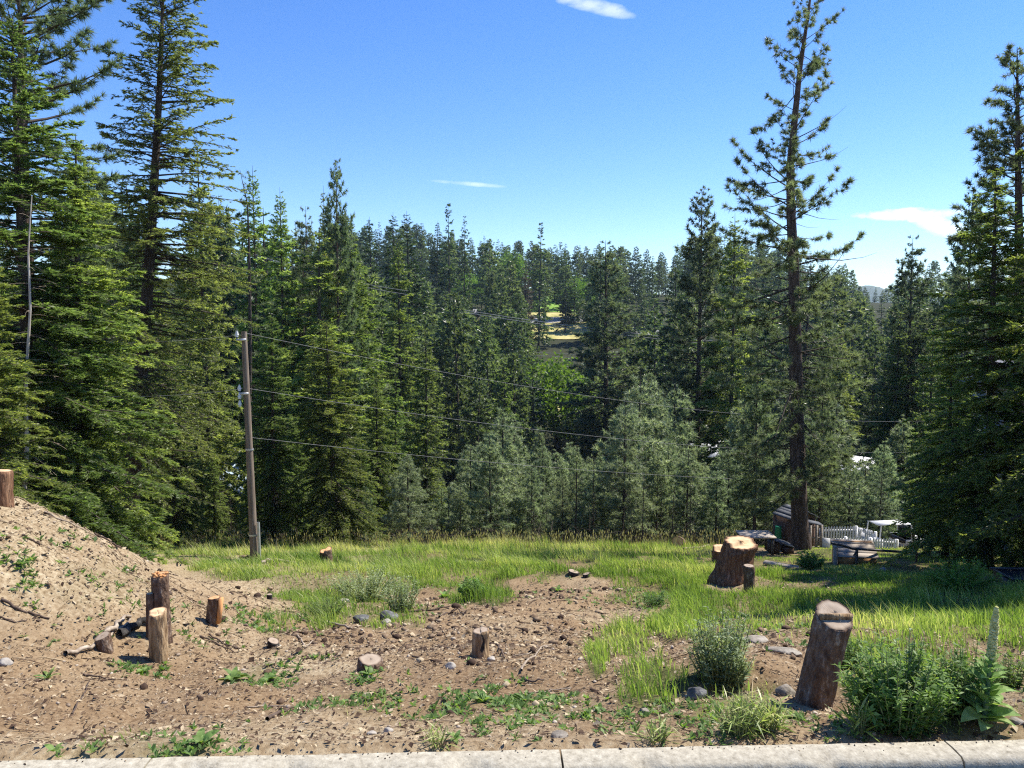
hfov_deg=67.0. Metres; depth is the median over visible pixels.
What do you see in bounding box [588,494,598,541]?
sapling
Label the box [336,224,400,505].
fir tree
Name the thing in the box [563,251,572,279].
pine tree
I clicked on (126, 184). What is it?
fir tree
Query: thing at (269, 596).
tree stump
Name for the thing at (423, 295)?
pine tree
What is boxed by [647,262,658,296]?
pine tree
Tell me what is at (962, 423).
fir tree
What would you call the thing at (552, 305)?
lawn
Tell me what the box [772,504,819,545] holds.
shed
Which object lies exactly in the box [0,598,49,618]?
fallen branch
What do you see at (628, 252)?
pine tree
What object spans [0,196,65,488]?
dead tree
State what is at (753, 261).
pine tree
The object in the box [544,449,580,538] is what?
young pine
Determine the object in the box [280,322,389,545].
fir tree
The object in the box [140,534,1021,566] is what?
tall grass
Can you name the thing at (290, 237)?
pine tree
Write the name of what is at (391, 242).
pine tree
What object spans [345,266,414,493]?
fir tree
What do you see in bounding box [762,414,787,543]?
young pine
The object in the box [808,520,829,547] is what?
animal pen
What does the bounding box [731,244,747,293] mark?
pine tree
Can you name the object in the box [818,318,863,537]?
fir tree
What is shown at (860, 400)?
pine tree
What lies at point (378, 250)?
fir tree
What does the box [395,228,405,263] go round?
pine tree
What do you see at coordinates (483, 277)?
pine tree
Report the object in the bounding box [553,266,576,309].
pine tree
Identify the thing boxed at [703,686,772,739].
weed bush
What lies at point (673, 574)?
meadow grass
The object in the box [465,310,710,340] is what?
power line
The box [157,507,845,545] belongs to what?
undergrowth
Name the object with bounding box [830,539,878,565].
wooden hutch
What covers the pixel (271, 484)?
fir tree
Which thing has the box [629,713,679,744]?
weed bush
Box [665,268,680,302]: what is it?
pine tree
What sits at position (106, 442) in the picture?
fir tree
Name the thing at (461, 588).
weed bush
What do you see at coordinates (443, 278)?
fir tree
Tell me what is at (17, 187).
fir tree
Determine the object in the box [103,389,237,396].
power line
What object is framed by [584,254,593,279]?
pine tree
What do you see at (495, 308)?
pine tree
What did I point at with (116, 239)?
pine tree
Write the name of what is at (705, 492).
young pine
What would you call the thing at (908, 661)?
weed bush
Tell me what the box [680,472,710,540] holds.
young pine
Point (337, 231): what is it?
pine tree
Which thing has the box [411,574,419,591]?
weed bush
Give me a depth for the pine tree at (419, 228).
392.01 m
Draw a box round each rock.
[0,657,13,665]
[352,614,368,622]
[366,730,376,734]
[380,610,397,621]
[382,618,390,624]
[383,727,393,732]
[445,662,455,669]
[551,730,567,737]
[687,687,706,699]
[743,635,768,643]
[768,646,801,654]
[775,684,795,696]
[1009,717,1023,724]
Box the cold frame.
[766,538,794,553]
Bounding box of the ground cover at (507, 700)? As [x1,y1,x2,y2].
[0,526,1023,758]
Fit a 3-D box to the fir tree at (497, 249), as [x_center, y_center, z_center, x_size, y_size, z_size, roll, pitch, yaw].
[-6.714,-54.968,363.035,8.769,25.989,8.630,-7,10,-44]
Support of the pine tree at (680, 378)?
on the hillside
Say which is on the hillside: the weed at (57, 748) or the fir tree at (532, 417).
the fir tree at (532, 417)
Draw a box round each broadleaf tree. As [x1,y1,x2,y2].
[450,269,483,307]
[491,246,531,297]
[521,348,601,456]
[557,273,595,317]
[609,338,664,381]
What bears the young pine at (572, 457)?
on the hillside
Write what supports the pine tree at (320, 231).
on the hillside
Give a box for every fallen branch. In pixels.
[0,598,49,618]
[0,616,27,622]
[21,534,40,544]
[44,511,95,535]
[63,618,130,654]
[71,680,89,713]
[82,673,113,679]
[94,533,121,548]
[103,614,131,631]
[117,617,145,637]
[199,635,233,651]
[209,633,238,648]
[247,705,290,707]
[262,558,294,562]
[265,706,294,720]
[297,634,312,647]
[326,620,361,628]
[406,601,449,612]
[438,606,463,616]
[495,643,504,658]
[520,644,551,670]
[521,676,543,682]
[524,687,571,692]
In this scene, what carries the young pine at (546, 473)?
on the hillside
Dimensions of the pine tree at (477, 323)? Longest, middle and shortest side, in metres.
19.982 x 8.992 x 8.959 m
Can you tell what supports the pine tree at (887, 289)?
on the hillside
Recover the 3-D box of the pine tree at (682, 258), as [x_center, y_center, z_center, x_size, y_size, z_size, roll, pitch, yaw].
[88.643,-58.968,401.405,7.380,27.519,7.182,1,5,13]
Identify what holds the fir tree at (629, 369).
on the hillside
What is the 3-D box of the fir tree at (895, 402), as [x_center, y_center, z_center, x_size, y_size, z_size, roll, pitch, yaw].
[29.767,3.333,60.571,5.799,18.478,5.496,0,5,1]
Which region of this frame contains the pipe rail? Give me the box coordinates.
[831,542,917,562]
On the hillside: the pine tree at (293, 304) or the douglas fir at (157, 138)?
the pine tree at (293, 304)
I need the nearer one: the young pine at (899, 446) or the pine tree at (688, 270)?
the young pine at (899, 446)
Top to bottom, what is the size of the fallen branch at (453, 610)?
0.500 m
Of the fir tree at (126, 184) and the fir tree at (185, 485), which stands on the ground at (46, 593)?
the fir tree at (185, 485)
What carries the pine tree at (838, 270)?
on the hillside
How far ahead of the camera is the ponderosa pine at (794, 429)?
24.68 m
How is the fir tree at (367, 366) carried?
on the hillside
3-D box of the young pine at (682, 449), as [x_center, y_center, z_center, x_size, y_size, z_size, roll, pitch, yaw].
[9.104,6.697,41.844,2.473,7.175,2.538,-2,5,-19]
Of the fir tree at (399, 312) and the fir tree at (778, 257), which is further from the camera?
the fir tree at (778, 257)
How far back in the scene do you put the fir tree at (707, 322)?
203.76 m
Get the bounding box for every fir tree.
[0,16,189,561]
[0,134,193,565]
[0,257,82,515]
[32,175,60,332]
[42,194,112,501]
[53,174,110,358]
[93,248,200,540]
[94,424,139,542]
[99,329,166,539]
[116,179,226,407]
[116,209,191,501]
[140,345,213,547]
[143,414,203,543]
[151,142,262,540]
[168,269,246,541]
[171,217,225,306]
[171,222,232,433]
[195,448,233,543]
[215,210,288,464]
[222,314,321,545]
[223,166,297,539]
[228,211,262,383]
[231,233,289,350]
[238,217,262,311]
[239,449,278,543]
[242,232,389,530]
[247,230,284,421]
[255,192,306,535]
[257,232,274,310]
[265,224,316,413]
[267,417,319,543]
[274,234,290,305]
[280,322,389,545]
[281,338,351,541]
[301,186,347,543]
[326,244,407,507]
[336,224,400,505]
[343,433,386,543]
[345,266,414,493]
[353,378,404,543]
[357,299,397,444]
[361,217,385,286]
[372,230,381,274]
[372,234,383,276]
[373,300,407,463]
[374,222,383,262]
[375,243,437,484]
[376,215,413,348]
[376,285,394,341]
[379,232,391,277]
[380,369,413,509]
[381,231,396,279]
[392,211,434,435]
[394,326,462,542]
[409,224,426,278]
[414,223,432,280]
[417,259,426,290]
[425,223,450,323]
[426,243,442,289]
[429,237,434,282]
[432,334,458,484]
[432,347,455,473]
[433,232,448,288]
[434,249,448,304]
[435,203,462,323]
[454,216,474,312]
[455,236,471,278]
[468,240,477,274]
[469,245,476,277]
[472,241,487,294]
[482,360,529,481]
[494,239,500,263]
[500,343,535,477]
[501,270,513,304]
[507,336,536,432]
[509,247,523,298]
[511,344,543,461]
[512,315,529,380]
[516,245,530,294]
[519,270,533,325]
[520,362,549,489]
[527,222,554,349]
[545,245,560,300]
[548,251,556,287]
[553,242,571,299]
[554,248,572,309]
[562,244,572,271]
[564,271,583,323]
[580,249,616,338]
[581,249,589,285]
[581,267,592,322]
[583,309,598,378]
[585,248,601,297]
[596,244,604,300]
[609,333,652,461]
[616,268,629,325]
[621,370,643,457]
[625,312,643,349]
[627,262,638,296]
[630,257,645,299]
[638,252,651,294]
[640,291,656,331]
[642,256,661,305]
[642,293,662,357]
[649,264,703,460]
[650,284,664,326]
[658,319,672,385]
[661,255,669,293]
[673,250,683,296]
[681,251,691,294]
[689,216,760,534]
[696,301,709,376]
[697,298,714,357]
[709,255,721,322]
[715,233,727,294]
[741,296,777,412]
[751,247,763,296]
[753,279,762,312]
[769,251,787,310]
[801,260,807,286]
[805,253,814,286]
[807,303,821,352]
[809,269,833,361]
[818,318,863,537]
[857,333,880,418]
[858,311,923,515]
[859,354,900,457]
[862,292,871,326]
[875,296,889,338]
[880,285,928,429]
[883,165,1023,572]
[885,348,983,561]
[897,323,959,535]
[902,348,976,517]
[917,273,929,308]
[924,263,940,310]
[928,262,939,306]
[948,149,1023,566]
[949,219,1023,566]
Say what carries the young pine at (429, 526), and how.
on the ground at (46, 593)
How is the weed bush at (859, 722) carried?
on the ground at (46, 593)
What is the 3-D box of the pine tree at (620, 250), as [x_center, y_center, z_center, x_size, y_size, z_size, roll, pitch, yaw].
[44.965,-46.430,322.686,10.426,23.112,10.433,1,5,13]
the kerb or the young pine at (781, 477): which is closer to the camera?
the kerb
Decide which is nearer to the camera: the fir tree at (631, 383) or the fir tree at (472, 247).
the fir tree at (631, 383)
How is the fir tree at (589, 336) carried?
on the hillside
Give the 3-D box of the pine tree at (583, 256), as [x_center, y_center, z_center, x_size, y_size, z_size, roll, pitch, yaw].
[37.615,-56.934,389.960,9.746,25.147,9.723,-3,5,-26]
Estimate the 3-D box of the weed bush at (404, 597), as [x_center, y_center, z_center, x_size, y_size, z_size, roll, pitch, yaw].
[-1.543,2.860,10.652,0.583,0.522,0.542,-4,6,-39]
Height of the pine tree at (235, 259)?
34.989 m
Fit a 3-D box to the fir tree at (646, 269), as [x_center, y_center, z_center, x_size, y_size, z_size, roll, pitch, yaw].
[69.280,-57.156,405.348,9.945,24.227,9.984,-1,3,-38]
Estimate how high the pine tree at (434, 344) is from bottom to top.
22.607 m
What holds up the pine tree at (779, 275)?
on the hillside
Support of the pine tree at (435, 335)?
on the hillside
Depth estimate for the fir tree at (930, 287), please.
303.65 m
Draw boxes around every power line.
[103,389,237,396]
[123,335,234,342]
[247,333,901,421]
[254,389,900,452]
[256,254,406,290]
[256,255,407,294]
[258,438,845,481]
[464,312,695,342]
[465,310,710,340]
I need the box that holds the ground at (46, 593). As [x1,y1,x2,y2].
[0,497,1023,760]
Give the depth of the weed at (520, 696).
4.56 m
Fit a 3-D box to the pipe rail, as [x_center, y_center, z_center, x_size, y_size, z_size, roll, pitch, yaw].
[9.046,4.252,19.208,2.469,0.786,0.186,-1,5,-12]
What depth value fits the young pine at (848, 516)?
34.34 m
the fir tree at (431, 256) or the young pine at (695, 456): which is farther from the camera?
the fir tree at (431, 256)
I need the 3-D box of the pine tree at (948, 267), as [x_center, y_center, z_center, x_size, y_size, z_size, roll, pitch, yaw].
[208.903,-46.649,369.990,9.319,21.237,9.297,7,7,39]
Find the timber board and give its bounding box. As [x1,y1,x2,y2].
[763,560,801,567]
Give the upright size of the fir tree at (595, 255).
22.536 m
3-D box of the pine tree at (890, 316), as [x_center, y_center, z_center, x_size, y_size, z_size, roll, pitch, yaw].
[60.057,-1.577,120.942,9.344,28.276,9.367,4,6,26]
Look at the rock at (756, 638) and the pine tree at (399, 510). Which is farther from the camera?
the pine tree at (399, 510)
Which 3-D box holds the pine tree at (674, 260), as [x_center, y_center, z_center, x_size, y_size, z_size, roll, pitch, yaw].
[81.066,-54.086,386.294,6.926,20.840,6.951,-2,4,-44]
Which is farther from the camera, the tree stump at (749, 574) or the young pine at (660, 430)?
the young pine at (660, 430)
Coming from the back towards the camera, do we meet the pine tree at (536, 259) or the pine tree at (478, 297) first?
the pine tree at (536, 259)
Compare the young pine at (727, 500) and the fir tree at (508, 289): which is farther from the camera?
the fir tree at (508, 289)
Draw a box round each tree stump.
[0,469,14,507]
[94,631,113,653]
[146,592,152,638]
[148,607,168,662]
[151,571,172,643]
[205,595,223,625]
[267,593,272,599]
[267,637,279,648]
[319,546,332,562]
[357,653,383,671]
[471,626,488,658]
[568,569,579,576]
[583,572,589,577]
[707,535,757,586]
[711,544,722,561]
[743,564,754,592]
[795,599,853,711]
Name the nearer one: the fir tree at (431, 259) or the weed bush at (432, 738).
the weed bush at (432, 738)
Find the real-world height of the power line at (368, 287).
2.839 m
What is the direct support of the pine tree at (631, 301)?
on the hillside
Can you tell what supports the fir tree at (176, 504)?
on the ground at (46, 593)
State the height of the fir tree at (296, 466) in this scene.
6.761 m
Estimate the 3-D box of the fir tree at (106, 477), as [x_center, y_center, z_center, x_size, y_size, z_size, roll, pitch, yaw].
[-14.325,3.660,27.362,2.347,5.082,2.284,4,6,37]
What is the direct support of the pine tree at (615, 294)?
on the hillside
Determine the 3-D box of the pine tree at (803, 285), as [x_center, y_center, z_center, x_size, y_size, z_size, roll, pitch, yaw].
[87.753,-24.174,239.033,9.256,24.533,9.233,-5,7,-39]
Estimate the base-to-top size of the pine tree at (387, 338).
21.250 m
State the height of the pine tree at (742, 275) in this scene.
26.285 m
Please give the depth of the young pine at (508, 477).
35.87 m
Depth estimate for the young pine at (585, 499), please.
33.94 m
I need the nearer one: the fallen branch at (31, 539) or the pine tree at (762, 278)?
the fallen branch at (31, 539)
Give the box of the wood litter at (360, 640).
[0,500,1023,665]
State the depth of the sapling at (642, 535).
32.18 m
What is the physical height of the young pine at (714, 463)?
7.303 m
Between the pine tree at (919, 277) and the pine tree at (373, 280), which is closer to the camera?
the pine tree at (373, 280)
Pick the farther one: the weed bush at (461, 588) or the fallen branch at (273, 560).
the fallen branch at (273, 560)
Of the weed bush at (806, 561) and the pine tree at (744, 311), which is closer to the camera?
the weed bush at (806, 561)
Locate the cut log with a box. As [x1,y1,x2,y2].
[672,536,685,546]
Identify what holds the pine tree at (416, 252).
on the hillside
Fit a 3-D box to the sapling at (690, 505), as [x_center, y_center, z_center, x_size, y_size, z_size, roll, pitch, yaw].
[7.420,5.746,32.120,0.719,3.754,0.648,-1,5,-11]
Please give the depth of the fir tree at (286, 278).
64.44 m
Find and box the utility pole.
[235,331,260,557]
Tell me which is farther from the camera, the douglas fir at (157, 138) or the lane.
the lane
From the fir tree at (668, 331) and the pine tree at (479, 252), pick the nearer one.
the fir tree at (668, 331)
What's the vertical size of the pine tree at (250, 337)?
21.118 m
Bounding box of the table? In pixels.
[735,530,776,555]
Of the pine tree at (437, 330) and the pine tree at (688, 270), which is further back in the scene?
the pine tree at (688, 270)
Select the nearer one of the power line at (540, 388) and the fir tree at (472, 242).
the power line at (540, 388)
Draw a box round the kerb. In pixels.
[0,739,1023,767]
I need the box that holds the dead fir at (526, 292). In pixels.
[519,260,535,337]
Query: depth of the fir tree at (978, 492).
17.36 m
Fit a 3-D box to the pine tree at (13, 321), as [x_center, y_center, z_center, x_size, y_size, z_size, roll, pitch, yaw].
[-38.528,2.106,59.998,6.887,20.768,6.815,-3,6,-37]
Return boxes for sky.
[0,0,1023,297]
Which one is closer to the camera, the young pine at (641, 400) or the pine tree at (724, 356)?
the young pine at (641, 400)
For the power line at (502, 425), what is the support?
attached to the utility pole
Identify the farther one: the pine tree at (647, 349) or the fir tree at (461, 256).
the fir tree at (461, 256)
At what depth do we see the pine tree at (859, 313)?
127.51 m
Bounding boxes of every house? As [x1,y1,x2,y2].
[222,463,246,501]
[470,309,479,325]
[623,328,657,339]
[686,434,721,467]
[840,456,897,495]
[959,360,1013,554]
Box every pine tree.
[6,279,19,338]
[40,169,173,317]
[43,192,168,428]
[62,182,140,386]
[100,222,203,425]
[107,208,173,387]
[167,213,245,383]
[182,219,255,425]
[186,197,259,435]
[224,170,273,529]
[252,224,299,323]
[253,246,347,421]
[265,250,317,482]
[277,205,316,360]
[294,239,398,441]
[296,218,396,433]
[302,158,372,489]
[317,217,327,242]
[347,224,361,254]
[352,226,376,279]
[354,236,365,265]
[361,267,414,431]
[365,281,402,353]
[371,311,403,411]
[378,225,391,269]
[378,257,387,277]
[381,455,436,542]
[386,230,398,263]
[393,324,441,479]
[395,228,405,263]
[395,268,428,316]
[398,224,411,257]
[398,337,437,447]
[401,314,448,446]
[404,230,422,278]
[405,281,441,344]
[411,225,424,266]
[412,359,456,479]
[414,235,429,274]
[418,268,439,325]
[421,294,437,338]
[425,231,434,267]
[429,291,450,353]
[429,310,461,381]
[432,291,486,479]
[432,304,486,479]
[433,315,454,379]
[434,240,461,294]
[446,232,457,281]
[447,379,501,484]
[448,352,467,418]
[451,295,472,334]
[451,297,475,380]
[457,244,470,281]
[464,294,477,335]
[465,318,511,457]
[466,334,517,430]
[470,240,505,319]
[472,243,487,291]
[472,315,499,379]
[475,258,487,307]
[479,270,499,353]
[481,239,494,287]
[483,305,534,387]
[486,273,512,352]
[489,260,529,352]
[491,353,519,412]
[492,320,533,388]
[494,352,534,473]
[501,246,510,262]
[501,312,540,431]
[508,292,531,361]
[512,242,525,270]
[516,241,523,261]
[516,292,529,349]
[521,319,540,379]
[525,241,538,296]
[526,244,549,295]
[526,261,553,316]
[537,249,557,305]
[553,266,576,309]
[555,240,647,466]
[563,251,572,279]
[567,245,585,283]
[569,253,581,280]
[579,246,590,276]
[581,262,604,316]
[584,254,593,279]
[591,345,620,384]
[600,293,618,348]
[601,245,626,309]
[610,274,622,325]
[613,330,666,412]
[615,246,630,285]
[620,292,639,327]
[621,249,634,282]
[622,277,631,308]
[625,309,676,419]
[627,246,643,289]
[632,300,655,345]
[635,283,648,320]
[642,249,652,294]
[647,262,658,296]
[649,186,740,469]
[652,308,697,369]
[654,255,665,293]
[654,263,665,290]
[656,252,669,293]
[662,319,714,443]
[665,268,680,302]
[666,291,702,357]
[669,256,678,286]
[676,247,685,275]
[677,260,698,306]
[687,290,705,365]
[689,246,708,300]
[704,239,717,276]
[705,295,748,395]
[705,340,737,438]
[706,266,730,308]
[712,272,757,339]
[716,310,749,381]
[724,248,744,296]
[728,332,780,542]
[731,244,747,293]
[734,308,787,465]
[737,245,758,295]
[743,292,756,335]
[745,251,777,316]
[759,241,767,272]
[762,244,774,297]
[765,264,838,460]
[767,250,781,284]
[769,245,787,291]
[770,269,787,312]
[772,291,813,404]
[779,281,787,331]
[786,266,810,329]
[804,281,870,452]
[804,323,871,454]
[804,350,842,545]
[820,275,838,305]
[825,274,855,340]
[830,295,876,401]
[831,265,852,315]
[840,265,849,293]
[846,270,857,296]
[847,289,872,336]
[847,329,887,455]
[849,311,881,453]
[856,234,943,474]
[862,310,879,356]
[866,333,913,452]
[868,285,909,403]
[876,301,917,355]
[877,290,886,302]
[884,288,890,302]
[887,294,916,397]
[891,270,915,303]
[897,273,985,498]
[908,274,931,320]
[909,320,937,441]
[920,185,1003,475]
[929,260,941,300]
[938,266,954,298]
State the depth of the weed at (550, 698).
4.43 m
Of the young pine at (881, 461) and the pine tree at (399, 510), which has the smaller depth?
the pine tree at (399, 510)
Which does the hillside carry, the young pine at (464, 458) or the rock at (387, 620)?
the young pine at (464, 458)
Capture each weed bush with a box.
[305,593,346,619]
[325,563,404,601]
[379,575,421,611]
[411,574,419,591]
[417,721,463,750]
[456,575,487,599]
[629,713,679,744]
[637,589,668,607]
[682,603,756,694]
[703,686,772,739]
[746,687,797,741]
[793,549,825,569]
[826,694,882,740]
[832,631,970,741]
[841,634,874,670]
[886,627,938,715]
[921,556,1002,589]
[933,638,1005,721]
[996,651,1023,689]
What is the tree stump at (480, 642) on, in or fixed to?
on the ground at (46, 593)
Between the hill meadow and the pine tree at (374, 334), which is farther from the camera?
the hill meadow
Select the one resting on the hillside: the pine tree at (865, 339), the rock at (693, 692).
the pine tree at (865, 339)
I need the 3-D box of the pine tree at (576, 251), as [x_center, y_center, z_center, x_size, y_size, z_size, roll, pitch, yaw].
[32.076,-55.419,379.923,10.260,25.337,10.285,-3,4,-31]
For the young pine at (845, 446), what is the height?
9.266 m
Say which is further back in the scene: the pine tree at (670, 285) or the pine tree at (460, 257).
the pine tree at (460, 257)
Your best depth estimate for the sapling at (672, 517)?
31.43 m
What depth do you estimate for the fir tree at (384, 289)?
91.83 m
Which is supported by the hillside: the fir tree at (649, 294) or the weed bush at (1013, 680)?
the fir tree at (649, 294)
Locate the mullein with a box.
[949,606,1020,731]
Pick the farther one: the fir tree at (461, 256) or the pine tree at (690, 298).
the fir tree at (461, 256)
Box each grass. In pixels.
[36,524,1023,742]
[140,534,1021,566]
[142,528,736,550]
[155,532,1023,623]
[184,545,1023,626]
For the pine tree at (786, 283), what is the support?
on the hillside
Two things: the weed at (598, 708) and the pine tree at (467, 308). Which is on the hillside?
the pine tree at (467, 308)
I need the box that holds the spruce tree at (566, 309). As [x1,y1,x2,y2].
[555,288,574,332]
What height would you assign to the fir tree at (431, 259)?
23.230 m
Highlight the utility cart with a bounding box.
[860,519,920,546]
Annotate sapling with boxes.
[207,473,231,542]
[225,500,235,540]
[442,494,455,540]
[527,502,542,541]
[541,506,551,539]
[560,475,585,542]
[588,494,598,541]
[635,476,651,542]
[652,492,666,537]
[662,492,677,539]
[684,479,695,541]
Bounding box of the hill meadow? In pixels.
[531,322,588,338]
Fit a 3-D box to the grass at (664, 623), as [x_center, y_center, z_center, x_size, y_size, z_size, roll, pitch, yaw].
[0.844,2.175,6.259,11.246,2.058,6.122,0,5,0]
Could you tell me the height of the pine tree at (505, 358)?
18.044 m
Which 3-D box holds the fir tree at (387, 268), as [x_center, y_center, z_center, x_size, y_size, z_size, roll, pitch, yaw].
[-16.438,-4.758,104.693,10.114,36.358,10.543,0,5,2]
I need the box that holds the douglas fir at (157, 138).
[84,0,266,553]
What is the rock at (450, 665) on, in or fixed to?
on the ground at (46, 593)
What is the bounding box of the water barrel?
[775,525,781,539]
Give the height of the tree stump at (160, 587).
0.705 m
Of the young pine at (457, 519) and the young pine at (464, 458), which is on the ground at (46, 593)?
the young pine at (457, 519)
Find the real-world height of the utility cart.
1.278 m
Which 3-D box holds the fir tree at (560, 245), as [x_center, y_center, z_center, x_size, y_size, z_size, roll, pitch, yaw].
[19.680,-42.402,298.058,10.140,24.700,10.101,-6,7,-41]
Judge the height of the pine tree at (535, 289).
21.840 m
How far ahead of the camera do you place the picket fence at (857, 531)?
30.57 m
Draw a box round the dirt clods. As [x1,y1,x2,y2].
[0,531,809,704]
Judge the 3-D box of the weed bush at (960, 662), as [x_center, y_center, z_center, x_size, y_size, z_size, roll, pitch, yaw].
[1.974,1.280,3.369,0.305,0.380,0.286,0,5,0]
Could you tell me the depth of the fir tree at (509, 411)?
73.22 m
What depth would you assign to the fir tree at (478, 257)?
320.48 m
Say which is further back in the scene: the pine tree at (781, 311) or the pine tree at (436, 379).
the pine tree at (781, 311)
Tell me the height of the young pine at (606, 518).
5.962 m
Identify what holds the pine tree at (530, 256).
on the hillside
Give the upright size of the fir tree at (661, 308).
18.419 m
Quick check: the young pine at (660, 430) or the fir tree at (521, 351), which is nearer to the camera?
the young pine at (660, 430)
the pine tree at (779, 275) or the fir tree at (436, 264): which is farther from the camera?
the pine tree at (779, 275)
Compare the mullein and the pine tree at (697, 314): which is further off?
the pine tree at (697, 314)
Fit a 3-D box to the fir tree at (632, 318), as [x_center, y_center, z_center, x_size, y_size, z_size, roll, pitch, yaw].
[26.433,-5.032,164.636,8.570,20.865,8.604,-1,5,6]
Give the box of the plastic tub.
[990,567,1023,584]
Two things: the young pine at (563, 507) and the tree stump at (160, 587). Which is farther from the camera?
the young pine at (563, 507)
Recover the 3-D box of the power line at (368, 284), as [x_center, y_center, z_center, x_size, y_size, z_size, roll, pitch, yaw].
[-12.821,-7.888,54.533,10.955,2.677,0.036,0,5,0]
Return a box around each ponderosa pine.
[0,0,129,432]
[703,0,882,549]
[934,40,1023,555]
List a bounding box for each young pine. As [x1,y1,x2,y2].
[352,485,378,541]
[377,469,421,542]
[390,467,430,542]
[405,453,440,539]
[421,519,436,543]
[427,484,453,540]
[430,451,446,510]
[435,480,466,535]
[439,444,498,540]
[444,486,476,542]
[455,450,476,522]
[460,441,485,486]
[461,434,520,540]
[464,406,539,540]
[473,430,510,538]
[486,420,545,537]
[509,466,552,540]
[521,444,566,540]
[525,428,555,541]
[534,459,566,542]
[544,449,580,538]
[545,474,580,541]
[552,442,587,540]
[559,447,595,540]
[569,454,595,541]
[570,458,618,542]
[582,371,693,542]
[584,397,659,538]
[584,453,614,532]
[586,459,628,543]
[587,411,658,542]
[620,367,688,540]
[632,447,680,540]
[645,444,696,536]
[646,398,684,537]
[656,383,710,542]
[660,448,718,542]
[664,443,696,532]
[671,443,706,534]
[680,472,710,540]
[691,467,736,542]
[692,459,709,534]
[693,471,722,542]
[699,448,756,539]
[701,445,733,541]
[704,395,780,526]
[725,388,783,526]
[727,451,773,542]
[728,462,759,535]
[756,454,790,532]
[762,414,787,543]
[766,390,809,482]
[768,447,814,521]
[786,399,878,545]
[805,415,817,431]
[806,419,850,538]
[829,464,871,538]
[843,461,895,536]
[854,441,910,540]
[857,470,904,540]
[861,458,893,514]
[876,470,909,530]
[885,414,921,517]
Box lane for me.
[531,316,582,322]
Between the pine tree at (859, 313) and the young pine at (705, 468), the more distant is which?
the pine tree at (859, 313)
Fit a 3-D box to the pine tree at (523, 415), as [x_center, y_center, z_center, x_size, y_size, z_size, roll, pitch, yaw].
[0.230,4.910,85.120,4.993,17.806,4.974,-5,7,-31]
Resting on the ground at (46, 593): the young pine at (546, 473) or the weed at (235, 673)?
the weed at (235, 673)
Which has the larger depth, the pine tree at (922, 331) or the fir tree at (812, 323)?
the fir tree at (812, 323)
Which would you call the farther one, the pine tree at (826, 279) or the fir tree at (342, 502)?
the pine tree at (826, 279)
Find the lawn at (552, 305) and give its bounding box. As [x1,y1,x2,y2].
[529,296,572,311]
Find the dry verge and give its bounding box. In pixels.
[527,312,570,316]
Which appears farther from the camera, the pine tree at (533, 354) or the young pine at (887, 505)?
the pine tree at (533, 354)
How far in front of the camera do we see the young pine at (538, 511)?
35.49 m
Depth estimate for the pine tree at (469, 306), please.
163.81 m
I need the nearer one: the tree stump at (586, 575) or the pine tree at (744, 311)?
the tree stump at (586, 575)
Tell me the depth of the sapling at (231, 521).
31.42 m
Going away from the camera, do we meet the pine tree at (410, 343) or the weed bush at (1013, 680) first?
the weed bush at (1013, 680)
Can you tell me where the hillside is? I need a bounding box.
[3,275,936,544]
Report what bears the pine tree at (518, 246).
on the hillside
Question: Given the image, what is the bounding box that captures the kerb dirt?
[0,739,1017,764]
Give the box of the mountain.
[850,285,980,302]
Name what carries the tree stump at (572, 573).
on the ground at (46, 593)
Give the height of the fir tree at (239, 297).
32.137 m
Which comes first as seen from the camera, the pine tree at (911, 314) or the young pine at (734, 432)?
the young pine at (734, 432)
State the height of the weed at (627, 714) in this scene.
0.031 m
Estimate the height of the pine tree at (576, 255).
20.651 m
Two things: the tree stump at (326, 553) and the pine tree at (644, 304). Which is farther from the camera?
the pine tree at (644, 304)
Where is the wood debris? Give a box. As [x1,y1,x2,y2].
[0,511,1006,739]
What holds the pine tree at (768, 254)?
on the hillside
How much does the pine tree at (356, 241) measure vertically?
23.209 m
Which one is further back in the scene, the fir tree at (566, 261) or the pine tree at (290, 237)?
the fir tree at (566, 261)
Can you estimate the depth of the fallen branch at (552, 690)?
4.78 m
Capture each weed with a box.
[33,667,59,678]
[44,743,63,752]
[136,665,153,673]
[182,728,219,744]
[221,666,250,680]
[257,672,276,681]
[358,665,375,676]
[438,589,451,596]
[449,730,464,743]
[473,690,497,703]
[509,689,534,701]
[509,731,520,741]
[541,693,561,701]
[553,585,563,590]
[594,705,605,713]
[620,708,634,717]
[648,725,670,746]
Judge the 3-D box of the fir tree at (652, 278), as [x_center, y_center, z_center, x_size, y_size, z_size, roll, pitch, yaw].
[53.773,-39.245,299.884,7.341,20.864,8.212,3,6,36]
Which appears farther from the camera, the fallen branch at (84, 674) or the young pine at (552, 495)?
the young pine at (552, 495)
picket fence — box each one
[819,526,876,544]
[844,536,898,548]
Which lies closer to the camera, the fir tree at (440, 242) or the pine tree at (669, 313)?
the pine tree at (669, 313)
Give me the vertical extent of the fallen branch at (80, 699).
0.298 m

